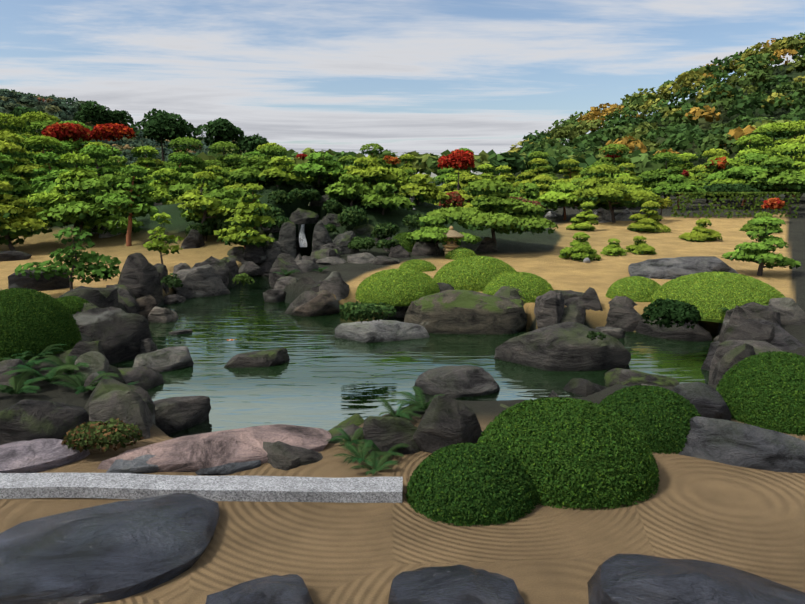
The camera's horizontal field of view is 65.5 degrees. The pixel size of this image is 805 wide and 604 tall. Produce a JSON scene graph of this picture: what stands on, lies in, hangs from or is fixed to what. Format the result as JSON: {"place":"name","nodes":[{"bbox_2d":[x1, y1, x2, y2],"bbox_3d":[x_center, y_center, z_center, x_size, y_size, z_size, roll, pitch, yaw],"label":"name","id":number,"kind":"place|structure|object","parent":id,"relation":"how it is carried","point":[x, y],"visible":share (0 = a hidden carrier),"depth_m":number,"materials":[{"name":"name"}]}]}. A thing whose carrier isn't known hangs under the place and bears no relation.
{"place":"outdoors","nodes":[
{"label":"outdoors","id":0,"kind":"place"},
{"bbox_2d":[0,0,801,172],"bbox_3d":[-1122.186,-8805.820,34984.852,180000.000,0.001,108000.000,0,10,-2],"label":"cloud","id":1,"kind":"structure","parent":0,"point":[196,92],"depth_m":13747.50,"materials":[{"name":"white"}]},
{"bbox_2d":[0,62,804,603],"bbox_3d":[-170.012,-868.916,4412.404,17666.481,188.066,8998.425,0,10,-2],"label":"ground","id":2,"kind":"structure","parent":0,"point":[750,520],"depth_m":6.11,"materials":[{"name":"beige sand"}]},
{"bbox_2d":[0,424,330,474],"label":"flat stones","id":3,"kind":"object","parent":2,"relation":"on","point":[228,452],"visible":0.9,"depth_m":7.05,"materials":[{"name":"pink stone"}]},
{"bbox_2d":[0,473,402,502],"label":"granite slab","id":4,"kind":"structure","parent":2,"relation":"on","point":[131,486],"depth_m":6.25,"materials":[{"name":"grey stone"}]},
{"bbox_2d":[91,194,634,313],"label":"rocks","id":5,"kind":"object","parent":2,"relation":"on","point":[270,253],"visible":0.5,"depth_m":27.77,"materials":[{"name":"grey stone"}]},
{"bbox_2d":[298,224,306,247],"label":"waterfall","id":6,"kind":"structure","parent":5,"relation":"attached to","point":[303,242],"depth_m":34.22,"materials":[{"name":"liquid"}]},
{"bbox_2d":[0,252,728,475],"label":"ferns","id":7,"kind":"object","parent":2,"relation":"on","point":[69,365],"visible":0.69,"depth_m":9.22,"materials":[{"name":"green plant"}]},
{"bbox_2d":[0,250,738,322],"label":"rocks","id":8,"kind":"object","parent":2,"relation":"on","point":[139,278],"visible":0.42,"depth_m":21.49,"materials":[{"name":"grey stone"}]},
{"bbox_2d":[61,189,701,452],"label":"shrubs","id":9,"kind":"object","parent":2,"relation":"on","point":[104,435],"visible":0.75,"depth_m":14.04,"materials":[{"name":"green plant"}]},
{"bbox_2d":[6,100,784,210],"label":"background trees","id":10,"kind":"object","parent":2,"relation":"on","point":[158,125],"visible":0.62,"depth_m":97.61,"materials":[{"name":"green plant"}]},
{"bbox_2d":[0,151,801,283],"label":"pine trees","id":11,"kind":"object","parent":2,"relation":"on","point":[497,209],"visible":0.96,"depth_m":28.68,"materials":[{"name":"green plant"}]},
{"bbox_2d":[0,128,803,289],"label":"tree trunks","id":12,"kind":"object","parent":2,"relation":"on","point":[204,218],"visible":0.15,"depth_m":33.55,"materials":[{"name":"brown plant"}]},
{"bbox_2d":[0,111,804,244],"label":"pine","id":13,"kind":"object","parent":2,"relation":"on","point":[759,163],"visible":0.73,"depth_m":52.58,"materials":[{"name":"green plant"}]},
{"bbox_2d":[0,493,804,603],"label":"stepping stones","id":14,"kind":"object","parent":2,"relation":"on","point":[113,551],"visible":0.98,"depth_m":4.74,"materials":[{"name":"grey stone"}]},
{"bbox_2d":[0,307,804,472],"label":"rocks","id":15,"kind":"object","parent":2,"relation":"on","point":[716,434],"visible":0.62,"depth_m":8.21,"materials":[{"name":"grey stone"}]},
{"bbox_2d":[0,32,804,176],"bbox_3d":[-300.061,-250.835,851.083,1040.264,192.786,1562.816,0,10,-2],"label":"hill forest","id":16,"kind":"object","parent":2,"relation":"on","point":[752,64],"visible":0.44,"depth_m":279.32,"materials":[{"name":"green plant"}]},
{"bbox_2d":[0,232,804,526],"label":"clipped shrubs","id":17,"kind":"object","parent":2,"relation":"on","point":[633,431],"visible":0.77,"depth_m":7.38,"materials":[{"name":"green plant"}]},
{"bbox_2d":[409,194,414,209],"bbox_3d":[0.528,-5.642,34.494,0.463,1.103,0.401,0,10,-2],"label":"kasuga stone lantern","id":18,"kind":"object","parent":2,"relation":"on","point":[411,198],"visible":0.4,"depth_m":34.40,"materials":[{"name":"grey stone"}]},
{"bbox_2d":[59,237,781,470],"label":"shore rocks","id":19,"kind":"object","parent":2,"relation":"on","point":[745,333],"depth_m":13.56,"materials":[{"name":"grey stone"}]},
{"bbox_2d":[443,225,463,254],"bbox_3d":[2.132,-2.659,27.433,1.245,1.387,1.245,0,10,-2],"label":"stone lantern","id":20,"kind":"object","parent":2,"relation":"on","point":[451,245],"visible":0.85,"depth_m":27.16,"materials":[{"name":"beige stone"}]},
{"bbox_2d":[667,191,800,217],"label":"hedge leaves","id":21,"kind":"object","parent":2,"relation":"on","point":[731,197],"visible":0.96,"depth_m":46.44,"materials":[{"name":"green plant"}]},
{"bbox_2d":[0,0,804,177],"label":"sky","id":22,"kind":"structure","parent":0,"point":[42,32],"materials":[{"name":"blue"}]},
{"bbox_2d":[111,254,716,437],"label":"pond water","id":23,"kind":"structure","parent":0,"point":[324,378],"depth_m":13.36,"materials":[{"name":"teal liquid"}]},
{"bbox_2d":[169,290,804,370],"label":"rocks","id":24,"kind":"object","parent":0,"point":[567,346],"depth_m":15.61,"materials":[{"name":"grey stone"}]}
]}

